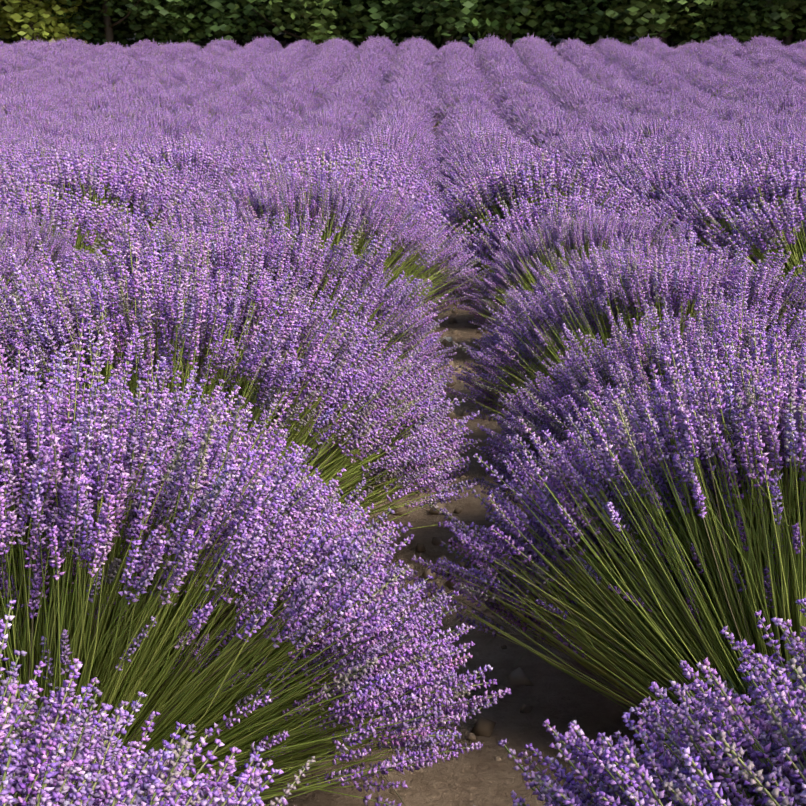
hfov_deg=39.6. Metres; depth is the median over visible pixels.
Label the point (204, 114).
lavender
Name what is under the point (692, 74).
lavender
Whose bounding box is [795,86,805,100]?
lavender
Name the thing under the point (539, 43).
lavender
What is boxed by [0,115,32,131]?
lavender
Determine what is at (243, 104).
lavender
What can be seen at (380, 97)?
lavender
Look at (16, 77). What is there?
lavender
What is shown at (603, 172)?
lavender
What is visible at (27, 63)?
lavender
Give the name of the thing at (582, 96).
lavender
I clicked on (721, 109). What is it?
lavender
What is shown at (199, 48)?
lavender
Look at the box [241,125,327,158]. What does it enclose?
lavender
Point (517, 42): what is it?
lavender
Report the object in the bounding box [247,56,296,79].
lavender
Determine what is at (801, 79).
lavender
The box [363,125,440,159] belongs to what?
lavender
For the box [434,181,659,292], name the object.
lavender
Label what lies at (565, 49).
lavender
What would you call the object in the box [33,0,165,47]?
tree
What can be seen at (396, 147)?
lavender
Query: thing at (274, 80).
lavender
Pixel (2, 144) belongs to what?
lavender
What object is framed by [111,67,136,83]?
lavender
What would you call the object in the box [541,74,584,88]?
lavender
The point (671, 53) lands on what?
lavender
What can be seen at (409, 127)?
lavender
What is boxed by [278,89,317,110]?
lavender
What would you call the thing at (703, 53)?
lavender
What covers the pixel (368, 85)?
lavender
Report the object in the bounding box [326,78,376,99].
lavender
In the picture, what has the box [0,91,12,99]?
lavender
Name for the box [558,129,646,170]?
lavender
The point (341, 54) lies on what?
lavender
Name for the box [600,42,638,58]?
lavender
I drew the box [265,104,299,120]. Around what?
lavender
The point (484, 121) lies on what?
lavender
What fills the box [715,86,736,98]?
lavender
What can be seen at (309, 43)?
lavender
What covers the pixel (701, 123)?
lavender
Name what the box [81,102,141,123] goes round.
lavender
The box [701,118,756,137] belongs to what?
lavender
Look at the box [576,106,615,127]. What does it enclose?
lavender
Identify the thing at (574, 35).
tree
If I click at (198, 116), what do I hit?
lavender
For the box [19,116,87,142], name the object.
lavender
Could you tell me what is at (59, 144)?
lavender
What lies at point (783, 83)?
lavender
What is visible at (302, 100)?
lavender
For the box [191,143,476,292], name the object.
lavender
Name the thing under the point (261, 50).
lavender
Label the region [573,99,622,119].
lavender
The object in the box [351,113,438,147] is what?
lavender
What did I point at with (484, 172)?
lavender
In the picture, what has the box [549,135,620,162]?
lavender
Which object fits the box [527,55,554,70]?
lavender
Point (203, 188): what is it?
lavender
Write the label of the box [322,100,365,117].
lavender
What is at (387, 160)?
lavender
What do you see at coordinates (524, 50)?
lavender
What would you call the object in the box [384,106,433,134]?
lavender
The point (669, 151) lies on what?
lavender
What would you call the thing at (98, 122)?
lavender
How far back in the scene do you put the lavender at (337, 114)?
23.01 m
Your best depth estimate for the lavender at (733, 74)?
35.09 m
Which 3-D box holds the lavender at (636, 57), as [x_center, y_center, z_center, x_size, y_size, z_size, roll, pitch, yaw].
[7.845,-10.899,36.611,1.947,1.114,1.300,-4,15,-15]
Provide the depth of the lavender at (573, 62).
38.82 m
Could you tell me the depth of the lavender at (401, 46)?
42.68 m
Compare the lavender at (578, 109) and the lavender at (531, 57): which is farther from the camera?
the lavender at (531, 57)
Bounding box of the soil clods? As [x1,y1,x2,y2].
[336,285,536,805]
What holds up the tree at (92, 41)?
on the ground
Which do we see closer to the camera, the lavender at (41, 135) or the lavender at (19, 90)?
the lavender at (41, 135)
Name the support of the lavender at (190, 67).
on the ground
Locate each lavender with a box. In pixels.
[0,43,26,53]
[0,49,9,56]
[0,54,26,72]
[0,62,12,75]
[0,70,30,86]
[0,75,17,91]
[0,82,10,93]
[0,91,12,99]
[0,95,39,115]
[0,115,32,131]
[0,120,19,133]
[0,127,27,148]
[0,137,89,177]
[0,138,29,160]
[0,142,214,233]
[0,154,48,191]
[0,166,166,261]
[0,196,105,285]
[0,203,484,531]
[0,231,59,322]
[0,313,510,805]
[0,600,315,805]
[1,50,17,56]
[1,107,63,128]
[1,126,40,143]
[1,143,35,160]
[2,83,46,97]
[4,70,37,84]
[4,90,59,114]
[5,38,37,49]
[5,51,36,69]
[7,92,24,99]
[14,48,52,64]
[14,125,56,141]
[15,132,91,154]
[15,135,59,159]
[18,42,61,55]
[18,78,56,93]
[19,70,42,82]
[19,92,65,109]
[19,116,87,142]
[20,56,40,68]
[20,111,67,124]
[22,66,50,79]
[27,189,452,414]
[29,63,61,72]
[31,87,77,109]
[37,57,72,69]
[37,79,61,87]
[39,73,72,85]
[40,86,84,100]
[41,39,76,52]
[41,50,87,67]
[42,65,89,84]
[42,115,96,133]
[46,112,80,122]
[49,141,115,169]
[50,105,89,122]
[50,122,139,152]
[55,136,117,153]
[57,37,86,48]
[57,81,98,96]
[60,51,91,61]
[60,75,107,91]
[65,90,123,112]
[66,141,129,170]
[68,104,95,120]
[71,48,98,61]
[71,59,106,72]
[75,43,109,57]
[76,117,104,131]
[76,124,153,146]
[76,162,222,210]
[78,67,90,75]
[79,113,119,128]
[81,58,108,67]
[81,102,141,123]
[82,66,129,85]
[82,89,129,108]
[84,56,120,65]
[92,83,142,102]
[95,79,114,88]
[96,60,147,80]
[96,117,162,142]
[98,53,125,62]
[99,45,115,53]
[102,41,124,51]
[107,132,259,197]
[109,46,143,59]
[109,139,162,163]
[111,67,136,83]
[112,51,136,61]
[112,78,155,97]
[116,137,193,164]
[117,104,196,141]
[117,156,225,203]
[123,55,163,71]
[123,88,187,113]
[123,98,166,115]
[124,46,149,57]
[128,63,148,75]
[129,77,165,94]
[130,38,158,50]
[137,46,150,53]
[139,121,175,141]
[142,63,189,85]
[144,73,179,90]
[148,46,183,63]
[148,52,172,64]
[148,79,171,90]
[149,40,191,55]
[149,57,168,66]
[149,85,198,107]
[153,135,209,159]
[160,106,210,132]
[166,52,213,70]
[166,60,201,74]
[169,42,197,53]
[169,66,194,77]
[170,142,492,318]
[171,86,204,104]
[172,64,195,76]
[173,110,212,122]
[175,128,235,150]
[175,134,229,154]
[177,70,228,91]
[178,80,217,96]
[178,84,210,98]
[180,52,213,64]
[180,97,238,122]
[181,40,203,51]
[181,44,197,53]
[181,117,260,143]
[187,124,247,147]
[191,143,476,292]
[194,90,248,114]
[195,97,242,115]
[195,108,221,122]
[198,51,218,62]
[198,60,244,80]
[199,46,228,57]
[200,37,241,52]
[206,45,230,55]
[208,141,290,176]
[212,70,237,85]
[212,154,270,179]
[213,59,246,74]
[213,83,264,108]
[213,128,314,169]
[215,52,256,65]
[215,110,277,137]
[218,47,263,61]
[218,56,251,70]
[222,82,269,98]
[222,97,249,111]
[230,78,270,95]
[231,131,318,162]
[234,62,291,85]
[235,113,280,134]
[236,67,282,86]
[238,74,276,91]
[241,38,278,54]
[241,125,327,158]
[242,45,270,55]
[243,88,313,118]
[243,101,299,127]
[244,109,293,133]
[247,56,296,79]
[249,36,283,51]
[251,115,285,132]
[258,52,302,71]
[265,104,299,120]
[268,57,298,76]
[268,75,325,107]
[272,232,461,380]
[273,53,305,68]
[274,127,335,152]
[275,46,311,60]
[278,51,306,64]
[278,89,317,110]
[278,144,450,240]
[280,73,329,101]
[281,40,315,56]
[284,127,338,154]
[284,138,451,224]
[285,106,358,144]
[286,92,313,110]
[289,67,338,90]
[291,39,318,48]
[297,62,341,78]
[297,125,344,149]
[298,64,337,82]
[299,108,359,140]
[301,121,350,147]
[302,59,343,73]
[304,50,345,67]
[310,56,341,68]
[313,37,353,55]
[313,100,370,124]
[314,38,357,52]
[314,81,379,120]
[315,43,351,57]
[316,93,369,119]
[318,47,349,61]
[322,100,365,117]
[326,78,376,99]
[329,78,380,95]
[329,128,442,178]
[330,73,381,91]
[330,108,362,128]
[333,143,435,198]
[335,67,384,88]
[338,62,385,85]
[339,74,381,88]
[340,48,393,71]
[342,55,387,77]
[344,128,437,163]
[349,42,395,62]
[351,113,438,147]
[353,144,441,197]
[355,105,435,139]
[355,149,438,203]
[356,112,427,139]
[359,35,395,50]
[359,117,436,145]
[360,38,392,50]
[361,123,439,155]
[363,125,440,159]
[364,42,394,52]
[366,91,438,122]
[371,97,437,129]
[374,80,436,107]
[375,99,437,128]
[376,75,428,97]
[376,81,440,108]
[380,74,436,97]
[381,57,437,85]
[382,66,435,88]
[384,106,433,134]
[387,58,433,81]
[391,48,438,72]
[395,37,435,52]
[395,38,437,53]
[396,43,435,56]
[397,45,433,61]
[408,313,805,778]
[430,121,541,165]
[430,138,572,201]
[431,45,480,67]
[431,70,487,93]
[431,128,562,192]
[432,87,501,122]
[432,109,466,139]
[433,63,485,86]
[433,74,472,92]
[433,124,535,168]
[433,147,667,270]
[434,45,476,60]
[434,72,498,102]
[434,104,512,143]
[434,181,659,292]
[435,54,477,71]
[435,58,485,81]
[435,85,483,102]
[435,117,501,152]
[435,153,554,213]
[437,43,476,55]
[437,114,516,142]
[439,39,470,49]
[439,99,490,125]
[439,104,499,125]
[443,221,805,423]
[445,121,491,138]
[449,147,533,181]
[455,196,715,328]
[467,231,730,369]
[471,33,509,51]
[473,598,805,805]
[474,45,519,68]
[474,270,805,607]
[475,39,514,52]
[475,42,518,65]
[477,42,506,53]
[479,53,526,75]
[482,64,509,77]
[484,62,533,80]
[484,64,538,88]
[490,80,552,110]
[494,78,528,92]
[496,80,530,92]
[497,92,559,126]
[497,95,528,114]
[499,91,531,108]
[504,96,570,131]
[511,33,544,50]
[511,36,555,53]
[511,108,560,134]
[512,108,594,138]
[516,41,556,58]
[517,41,552,52]
[519,45,556,62]
[521,117,596,149]
[522,49,563,66]
[526,55,552,71]
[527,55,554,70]
[529,56,575,77]
[532,62,559,83]
[536,61,578,85]
[536,133,572,151]
[537,69,589,89]
[537,129,584,152]
[538,71,570,87]
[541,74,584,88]
[541,126,613,156]
[542,72,598,96]
[542,128,614,160]
[543,81,586,102]
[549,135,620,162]
[551,79,606,109]
[554,37,585,50]
[555,39,596,57]
[555,87,622,113]
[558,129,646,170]
[560,47,594,61]
[562,130,677,176]
[563,44,602,65]
[567,100,614,117]
[568,54,599,65]
[573,57,598,68]
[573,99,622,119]
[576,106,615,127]
[577,57,622,76]
[580,67,598,79]
[581,110,615,130]
[587,64,636,82]
[587,69,629,84]
[587,153,641,182]
[588,108,651,133]
[591,36,624,49]
[594,111,648,135]
[595,40,619,52]
[596,112,655,139]
[597,42,624,56]
[597,76,631,91]
[597,79,621,87]
[599,156,643,190]
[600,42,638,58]
[602,134,743,196]
[603,43,635,64]
[605,45,650,63]
[607,80,651,98]
[608,120,647,141]
[612,82,665,105]
[613,51,653,68]
[615,140,754,208]
[619,93,651,111]
[620,53,651,69]
[622,90,689,116]
[623,52,672,75]
[623,115,710,144]
[628,62,679,82]
[632,34,668,50]
[636,65,693,87]
[637,99,684,118]
[638,44,653,53]
[639,120,731,149]
[640,130,683,146]
[643,44,669,54]
[643,157,796,252]
[645,101,696,120]
[647,46,674,56]
[649,172,722,226]
[652,100,724,123]
[654,46,699,62]
[654,79,696,95]
[663,130,746,156]
[664,55,695,64]
[666,86,691,98]
[667,110,721,127]
[668,58,700,72]
[670,158,805,253]
[671,61,697,73]
[672,86,712,100]
[673,133,753,158]
[674,40,694,50]
[676,90,715,107]
[678,61,717,76]
[680,41,710,52]
[681,65,721,85]
[685,40,725,53]
[686,117,728,131]
[690,69,726,86]
[691,45,731,61]
[692,95,726,109]
[693,74,728,90]
[694,96,732,109]
[695,188,805,288]
[696,122,728,137]
[698,100,727,115]
[699,53,723,63]
[700,74,751,97]
[701,51,742,67]
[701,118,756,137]
[704,34,741,47]
[710,54,750,72]
[710,96,768,119]
[712,118,779,142]
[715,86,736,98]
[717,43,740,49]
[718,84,753,100]
[718,98,780,125]
[719,130,805,167]
[720,61,755,75]
[722,45,740,52]
[726,79,786,102]
[728,66,759,78]
[730,105,779,125]
[731,43,769,60]
[731,133,805,174]
[735,64,785,84]
[740,110,780,126]
[742,51,773,65]
[743,35,788,48]
[743,94,767,106]
[745,121,805,147]
[750,51,789,68]
[752,73,786,86]
[753,109,805,131]
[756,88,805,114]
[761,61,784,71]
[761,75,803,92]
[764,43,781,52]
[769,45,794,54]
[771,61,805,71]
[775,263,805,295]
[776,45,802,56]
[776,133,805,150]
[777,104,805,120]
[778,66,805,79]
[778,118,805,135]
[781,49,805,61]
[781,83,805,95]
[787,42,801,48]
[788,53,805,65]
[791,69,805,80]
[792,74,805,86]
[794,41,805,49]
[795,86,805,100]
[796,57,805,69]
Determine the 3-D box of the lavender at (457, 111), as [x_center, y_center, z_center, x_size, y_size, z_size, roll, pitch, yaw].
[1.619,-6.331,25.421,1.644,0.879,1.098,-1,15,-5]
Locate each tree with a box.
[0,0,91,43]
[0,0,93,42]
[0,1,27,43]
[0,24,46,43]
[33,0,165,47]
[43,0,146,45]
[110,0,248,48]
[115,4,211,46]
[177,0,297,48]
[196,2,268,46]
[234,0,386,47]
[251,20,300,41]
[266,19,310,41]
[326,0,438,44]
[336,0,434,46]
[364,0,525,47]
[404,0,493,46]
[454,0,578,47]
[490,1,567,45]
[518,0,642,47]
[518,2,618,44]
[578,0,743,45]
[620,1,728,47]
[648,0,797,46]
[696,5,798,43]
[704,0,805,46]
[779,0,805,41]
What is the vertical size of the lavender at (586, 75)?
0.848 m
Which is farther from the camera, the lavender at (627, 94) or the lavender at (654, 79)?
the lavender at (654, 79)
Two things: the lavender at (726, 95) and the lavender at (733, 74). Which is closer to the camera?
the lavender at (726, 95)
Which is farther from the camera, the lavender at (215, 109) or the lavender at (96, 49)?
the lavender at (96, 49)
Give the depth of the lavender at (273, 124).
23.31 m
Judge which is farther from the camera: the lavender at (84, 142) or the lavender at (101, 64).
the lavender at (101, 64)
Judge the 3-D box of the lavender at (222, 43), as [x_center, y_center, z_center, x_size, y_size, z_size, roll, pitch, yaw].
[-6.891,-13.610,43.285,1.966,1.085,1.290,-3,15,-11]
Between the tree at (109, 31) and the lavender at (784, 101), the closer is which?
the lavender at (784, 101)
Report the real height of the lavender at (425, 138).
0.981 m
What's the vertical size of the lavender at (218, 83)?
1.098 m
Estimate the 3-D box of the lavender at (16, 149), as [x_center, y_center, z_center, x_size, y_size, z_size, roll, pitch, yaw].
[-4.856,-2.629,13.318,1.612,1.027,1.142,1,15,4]
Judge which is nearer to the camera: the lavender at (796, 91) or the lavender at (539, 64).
the lavender at (796, 91)
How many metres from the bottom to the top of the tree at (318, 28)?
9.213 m
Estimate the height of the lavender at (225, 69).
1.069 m
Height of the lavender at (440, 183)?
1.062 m
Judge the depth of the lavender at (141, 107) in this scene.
25.18 m
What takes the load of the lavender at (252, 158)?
on the ground
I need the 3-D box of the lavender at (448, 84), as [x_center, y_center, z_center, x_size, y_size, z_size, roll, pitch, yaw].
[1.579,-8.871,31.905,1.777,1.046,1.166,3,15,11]
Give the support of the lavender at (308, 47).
on the ground
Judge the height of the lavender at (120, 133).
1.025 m
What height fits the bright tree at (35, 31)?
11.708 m
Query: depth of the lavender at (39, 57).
39.40 m
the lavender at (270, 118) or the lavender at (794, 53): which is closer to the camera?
the lavender at (270, 118)
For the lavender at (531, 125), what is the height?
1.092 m
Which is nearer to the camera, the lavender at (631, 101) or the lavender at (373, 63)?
the lavender at (631, 101)
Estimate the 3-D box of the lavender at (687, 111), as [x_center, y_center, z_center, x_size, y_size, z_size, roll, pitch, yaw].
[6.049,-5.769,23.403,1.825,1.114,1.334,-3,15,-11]
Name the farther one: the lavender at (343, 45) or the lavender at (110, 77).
the lavender at (343, 45)
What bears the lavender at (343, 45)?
on the ground
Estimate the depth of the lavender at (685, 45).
42.30 m
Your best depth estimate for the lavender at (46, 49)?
40.41 m
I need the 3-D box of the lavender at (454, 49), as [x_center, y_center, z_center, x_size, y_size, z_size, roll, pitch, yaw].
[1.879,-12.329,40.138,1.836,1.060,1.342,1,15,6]
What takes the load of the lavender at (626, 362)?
on the ground
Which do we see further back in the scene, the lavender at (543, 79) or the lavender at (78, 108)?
the lavender at (543, 79)
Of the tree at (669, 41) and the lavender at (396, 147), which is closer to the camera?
the lavender at (396, 147)
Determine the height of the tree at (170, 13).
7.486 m
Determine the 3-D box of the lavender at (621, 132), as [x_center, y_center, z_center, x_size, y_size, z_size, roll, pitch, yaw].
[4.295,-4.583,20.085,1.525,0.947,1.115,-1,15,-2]
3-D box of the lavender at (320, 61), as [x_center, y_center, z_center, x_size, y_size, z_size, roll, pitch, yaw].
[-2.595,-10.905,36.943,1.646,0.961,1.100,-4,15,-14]
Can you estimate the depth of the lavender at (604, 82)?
32.73 m
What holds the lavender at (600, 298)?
on the ground
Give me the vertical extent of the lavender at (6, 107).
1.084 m
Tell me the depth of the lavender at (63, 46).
42.05 m
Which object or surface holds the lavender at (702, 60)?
on the ground
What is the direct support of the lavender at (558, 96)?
on the ground
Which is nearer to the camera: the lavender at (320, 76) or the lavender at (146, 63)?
the lavender at (320, 76)
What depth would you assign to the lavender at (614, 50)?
40.19 m
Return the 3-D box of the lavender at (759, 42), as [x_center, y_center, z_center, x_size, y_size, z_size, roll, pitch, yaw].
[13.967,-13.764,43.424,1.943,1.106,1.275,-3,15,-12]
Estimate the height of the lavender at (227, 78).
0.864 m
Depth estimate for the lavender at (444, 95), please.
30.09 m
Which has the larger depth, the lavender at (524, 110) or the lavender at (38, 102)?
the lavender at (38, 102)
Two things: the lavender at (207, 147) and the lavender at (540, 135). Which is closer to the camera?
the lavender at (207, 147)
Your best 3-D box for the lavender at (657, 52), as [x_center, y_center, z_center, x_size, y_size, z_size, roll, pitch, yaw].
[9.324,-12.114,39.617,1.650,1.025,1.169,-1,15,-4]
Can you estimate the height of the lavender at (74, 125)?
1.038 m
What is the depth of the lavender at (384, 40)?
44.08 m
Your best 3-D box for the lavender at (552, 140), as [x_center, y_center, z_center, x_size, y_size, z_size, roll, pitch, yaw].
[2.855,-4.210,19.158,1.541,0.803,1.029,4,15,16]
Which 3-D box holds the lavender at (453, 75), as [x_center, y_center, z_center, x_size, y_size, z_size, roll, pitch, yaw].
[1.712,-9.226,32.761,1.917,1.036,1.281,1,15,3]
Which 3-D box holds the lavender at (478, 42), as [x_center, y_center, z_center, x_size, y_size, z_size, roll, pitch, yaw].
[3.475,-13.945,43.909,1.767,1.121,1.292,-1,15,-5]
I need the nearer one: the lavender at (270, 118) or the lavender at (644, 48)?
the lavender at (270, 118)
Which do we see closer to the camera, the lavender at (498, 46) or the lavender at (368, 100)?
the lavender at (368, 100)
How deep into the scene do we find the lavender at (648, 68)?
34.77 m
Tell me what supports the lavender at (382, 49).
on the ground
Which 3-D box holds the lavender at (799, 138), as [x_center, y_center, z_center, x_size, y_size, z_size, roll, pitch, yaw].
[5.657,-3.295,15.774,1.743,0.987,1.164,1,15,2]
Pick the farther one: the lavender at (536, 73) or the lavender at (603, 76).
the lavender at (536, 73)
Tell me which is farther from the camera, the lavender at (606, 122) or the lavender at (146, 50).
the lavender at (146, 50)
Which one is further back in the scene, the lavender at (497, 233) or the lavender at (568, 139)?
the lavender at (568, 139)
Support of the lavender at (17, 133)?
on the ground
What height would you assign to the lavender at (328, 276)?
1.044 m
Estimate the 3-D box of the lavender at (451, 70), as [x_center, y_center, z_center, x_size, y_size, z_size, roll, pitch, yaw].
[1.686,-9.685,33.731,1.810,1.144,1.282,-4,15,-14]
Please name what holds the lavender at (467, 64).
on the ground
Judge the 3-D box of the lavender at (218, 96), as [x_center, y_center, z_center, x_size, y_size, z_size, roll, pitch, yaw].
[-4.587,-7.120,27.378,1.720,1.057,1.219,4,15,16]
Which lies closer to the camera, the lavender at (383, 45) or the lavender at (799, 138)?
the lavender at (799, 138)
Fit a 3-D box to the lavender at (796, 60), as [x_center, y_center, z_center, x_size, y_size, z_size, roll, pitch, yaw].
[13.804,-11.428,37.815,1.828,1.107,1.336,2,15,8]
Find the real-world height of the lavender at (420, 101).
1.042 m
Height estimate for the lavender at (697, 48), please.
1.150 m
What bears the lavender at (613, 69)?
on the ground
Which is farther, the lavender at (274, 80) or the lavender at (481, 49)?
the lavender at (481, 49)
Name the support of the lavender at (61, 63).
on the ground
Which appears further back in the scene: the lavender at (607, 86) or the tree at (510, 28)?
the tree at (510, 28)
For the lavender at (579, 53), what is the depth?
39.65 m
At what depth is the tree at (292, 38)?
51.24 m
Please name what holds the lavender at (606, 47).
on the ground
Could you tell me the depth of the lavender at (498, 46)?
40.30 m
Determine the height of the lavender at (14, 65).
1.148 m
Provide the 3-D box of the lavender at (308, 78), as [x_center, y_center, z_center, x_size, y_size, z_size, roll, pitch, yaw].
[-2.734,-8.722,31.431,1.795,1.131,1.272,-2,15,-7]
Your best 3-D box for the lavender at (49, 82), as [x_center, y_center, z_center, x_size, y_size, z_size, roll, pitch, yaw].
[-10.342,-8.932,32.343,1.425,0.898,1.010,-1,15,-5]
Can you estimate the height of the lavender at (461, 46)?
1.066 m
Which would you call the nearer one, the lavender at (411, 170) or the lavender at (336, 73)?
the lavender at (411, 170)
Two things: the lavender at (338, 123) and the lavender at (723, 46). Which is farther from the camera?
the lavender at (723, 46)
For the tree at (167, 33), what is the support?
on the ground
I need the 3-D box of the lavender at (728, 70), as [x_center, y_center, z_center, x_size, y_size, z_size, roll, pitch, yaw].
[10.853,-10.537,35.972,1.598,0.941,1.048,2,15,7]
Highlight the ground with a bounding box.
[2,31,781,805]
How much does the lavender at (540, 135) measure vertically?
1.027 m
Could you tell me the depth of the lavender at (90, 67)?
35.98 m
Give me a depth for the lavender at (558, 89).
29.96 m
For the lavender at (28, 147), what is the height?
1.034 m
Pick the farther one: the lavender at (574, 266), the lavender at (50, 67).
the lavender at (50, 67)
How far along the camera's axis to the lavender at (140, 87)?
30.54 m
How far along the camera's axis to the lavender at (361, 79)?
32.24 m
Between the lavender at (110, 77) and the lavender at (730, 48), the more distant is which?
the lavender at (730, 48)
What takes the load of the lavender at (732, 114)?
on the ground
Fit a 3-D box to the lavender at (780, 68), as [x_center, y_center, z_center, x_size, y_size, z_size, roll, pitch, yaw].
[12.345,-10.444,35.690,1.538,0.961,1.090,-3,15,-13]
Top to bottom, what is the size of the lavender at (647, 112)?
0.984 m
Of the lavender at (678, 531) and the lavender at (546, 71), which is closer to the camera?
the lavender at (678, 531)
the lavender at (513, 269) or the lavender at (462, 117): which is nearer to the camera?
the lavender at (513, 269)
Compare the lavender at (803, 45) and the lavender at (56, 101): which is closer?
the lavender at (56, 101)
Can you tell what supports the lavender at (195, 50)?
on the ground
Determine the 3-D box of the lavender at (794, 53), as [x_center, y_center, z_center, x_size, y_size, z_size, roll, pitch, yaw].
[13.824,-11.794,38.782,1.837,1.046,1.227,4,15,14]
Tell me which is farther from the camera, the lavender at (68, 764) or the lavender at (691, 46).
the lavender at (691, 46)
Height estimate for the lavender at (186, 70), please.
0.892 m
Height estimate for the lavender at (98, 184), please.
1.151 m
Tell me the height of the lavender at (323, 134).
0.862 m
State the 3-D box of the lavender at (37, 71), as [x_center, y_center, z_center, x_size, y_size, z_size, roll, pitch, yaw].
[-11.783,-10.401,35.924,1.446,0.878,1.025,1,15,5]
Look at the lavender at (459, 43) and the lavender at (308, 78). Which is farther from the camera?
the lavender at (459, 43)
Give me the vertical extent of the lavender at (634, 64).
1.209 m
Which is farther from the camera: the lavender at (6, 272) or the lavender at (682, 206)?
the lavender at (682, 206)
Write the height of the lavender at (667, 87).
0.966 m
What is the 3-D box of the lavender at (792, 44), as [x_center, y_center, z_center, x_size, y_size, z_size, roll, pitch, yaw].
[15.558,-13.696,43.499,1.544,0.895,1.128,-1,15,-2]
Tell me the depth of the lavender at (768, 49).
41.65 m
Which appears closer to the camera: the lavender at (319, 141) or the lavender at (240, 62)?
the lavender at (319, 141)
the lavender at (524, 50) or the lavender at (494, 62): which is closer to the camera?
the lavender at (494, 62)
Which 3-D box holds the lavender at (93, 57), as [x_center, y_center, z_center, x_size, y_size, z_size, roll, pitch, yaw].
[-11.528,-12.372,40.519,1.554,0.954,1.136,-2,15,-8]
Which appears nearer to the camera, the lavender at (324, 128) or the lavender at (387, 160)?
the lavender at (387, 160)
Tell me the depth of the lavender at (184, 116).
22.76 m
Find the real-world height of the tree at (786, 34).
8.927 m
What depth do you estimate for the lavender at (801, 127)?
20.49 m
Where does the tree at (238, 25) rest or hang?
on the ground
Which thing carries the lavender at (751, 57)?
on the ground
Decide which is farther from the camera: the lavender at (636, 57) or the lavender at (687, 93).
the lavender at (636, 57)
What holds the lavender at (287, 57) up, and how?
on the ground
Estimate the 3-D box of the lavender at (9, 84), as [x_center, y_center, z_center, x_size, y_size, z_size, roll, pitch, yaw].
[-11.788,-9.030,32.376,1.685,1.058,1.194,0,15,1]
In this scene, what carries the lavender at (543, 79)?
on the ground
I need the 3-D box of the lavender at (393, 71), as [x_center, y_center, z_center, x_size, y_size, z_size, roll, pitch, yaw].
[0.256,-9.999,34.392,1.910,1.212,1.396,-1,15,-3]
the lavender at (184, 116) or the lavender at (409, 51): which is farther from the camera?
the lavender at (409, 51)
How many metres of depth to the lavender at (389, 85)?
30.78 m
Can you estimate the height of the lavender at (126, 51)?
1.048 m
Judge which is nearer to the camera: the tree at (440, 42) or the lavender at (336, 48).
the lavender at (336, 48)
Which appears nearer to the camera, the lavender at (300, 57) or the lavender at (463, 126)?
the lavender at (463, 126)
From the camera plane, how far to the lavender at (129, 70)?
34.73 m
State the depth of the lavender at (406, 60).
35.40 m
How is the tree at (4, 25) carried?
on the ground
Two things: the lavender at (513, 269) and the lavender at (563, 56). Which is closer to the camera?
the lavender at (513, 269)
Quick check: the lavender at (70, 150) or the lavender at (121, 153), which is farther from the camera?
the lavender at (121, 153)
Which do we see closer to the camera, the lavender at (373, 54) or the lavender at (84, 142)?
the lavender at (84, 142)
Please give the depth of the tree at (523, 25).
50.61 m
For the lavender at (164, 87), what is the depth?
32.55 m
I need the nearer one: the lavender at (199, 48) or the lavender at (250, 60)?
the lavender at (250, 60)
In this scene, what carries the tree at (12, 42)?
on the ground
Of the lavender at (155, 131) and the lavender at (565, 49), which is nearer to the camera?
the lavender at (155, 131)
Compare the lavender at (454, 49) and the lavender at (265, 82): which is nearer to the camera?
the lavender at (265, 82)
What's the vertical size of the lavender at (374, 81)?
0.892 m
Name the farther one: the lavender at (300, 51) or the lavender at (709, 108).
the lavender at (300, 51)
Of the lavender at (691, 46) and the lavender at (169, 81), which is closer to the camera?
the lavender at (169, 81)
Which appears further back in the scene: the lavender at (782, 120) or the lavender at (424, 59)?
the lavender at (424, 59)
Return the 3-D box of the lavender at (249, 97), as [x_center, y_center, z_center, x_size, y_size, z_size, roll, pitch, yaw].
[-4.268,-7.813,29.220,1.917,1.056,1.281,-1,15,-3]
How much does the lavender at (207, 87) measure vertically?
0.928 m
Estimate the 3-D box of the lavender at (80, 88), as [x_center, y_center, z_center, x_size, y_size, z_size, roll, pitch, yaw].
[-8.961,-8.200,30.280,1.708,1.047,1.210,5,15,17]
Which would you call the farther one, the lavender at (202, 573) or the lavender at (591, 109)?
the lavender at (591, 109)
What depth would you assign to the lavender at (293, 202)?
5.63 m
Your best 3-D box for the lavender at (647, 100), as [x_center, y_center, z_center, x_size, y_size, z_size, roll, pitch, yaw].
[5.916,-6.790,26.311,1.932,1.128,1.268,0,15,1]
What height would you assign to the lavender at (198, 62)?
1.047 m
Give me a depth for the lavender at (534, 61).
38.27 m
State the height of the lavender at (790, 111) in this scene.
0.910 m
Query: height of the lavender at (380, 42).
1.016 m
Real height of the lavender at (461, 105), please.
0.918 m
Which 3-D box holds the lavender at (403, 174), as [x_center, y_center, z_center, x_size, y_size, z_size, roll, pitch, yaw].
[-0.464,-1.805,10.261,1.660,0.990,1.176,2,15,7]
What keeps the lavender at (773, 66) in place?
on the ground
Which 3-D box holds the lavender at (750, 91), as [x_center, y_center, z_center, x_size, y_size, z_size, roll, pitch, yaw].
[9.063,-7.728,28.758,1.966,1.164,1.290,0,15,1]
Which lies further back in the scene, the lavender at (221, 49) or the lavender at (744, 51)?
the lavender at (221, 49)
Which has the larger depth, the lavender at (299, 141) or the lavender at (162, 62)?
the lavender at (162, 62)
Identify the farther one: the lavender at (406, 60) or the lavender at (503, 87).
the lavender at (406, 60)
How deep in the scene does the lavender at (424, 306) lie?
4.69 m
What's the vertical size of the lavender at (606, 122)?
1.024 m
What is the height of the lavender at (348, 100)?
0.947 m
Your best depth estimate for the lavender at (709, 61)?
37.62 m
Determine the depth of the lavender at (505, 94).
29.17 m
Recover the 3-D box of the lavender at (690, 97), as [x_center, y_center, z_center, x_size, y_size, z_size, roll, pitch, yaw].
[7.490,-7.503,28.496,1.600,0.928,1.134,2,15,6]
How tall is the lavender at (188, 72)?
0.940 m
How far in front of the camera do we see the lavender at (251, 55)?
39.09 m
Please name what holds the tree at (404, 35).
on the ground

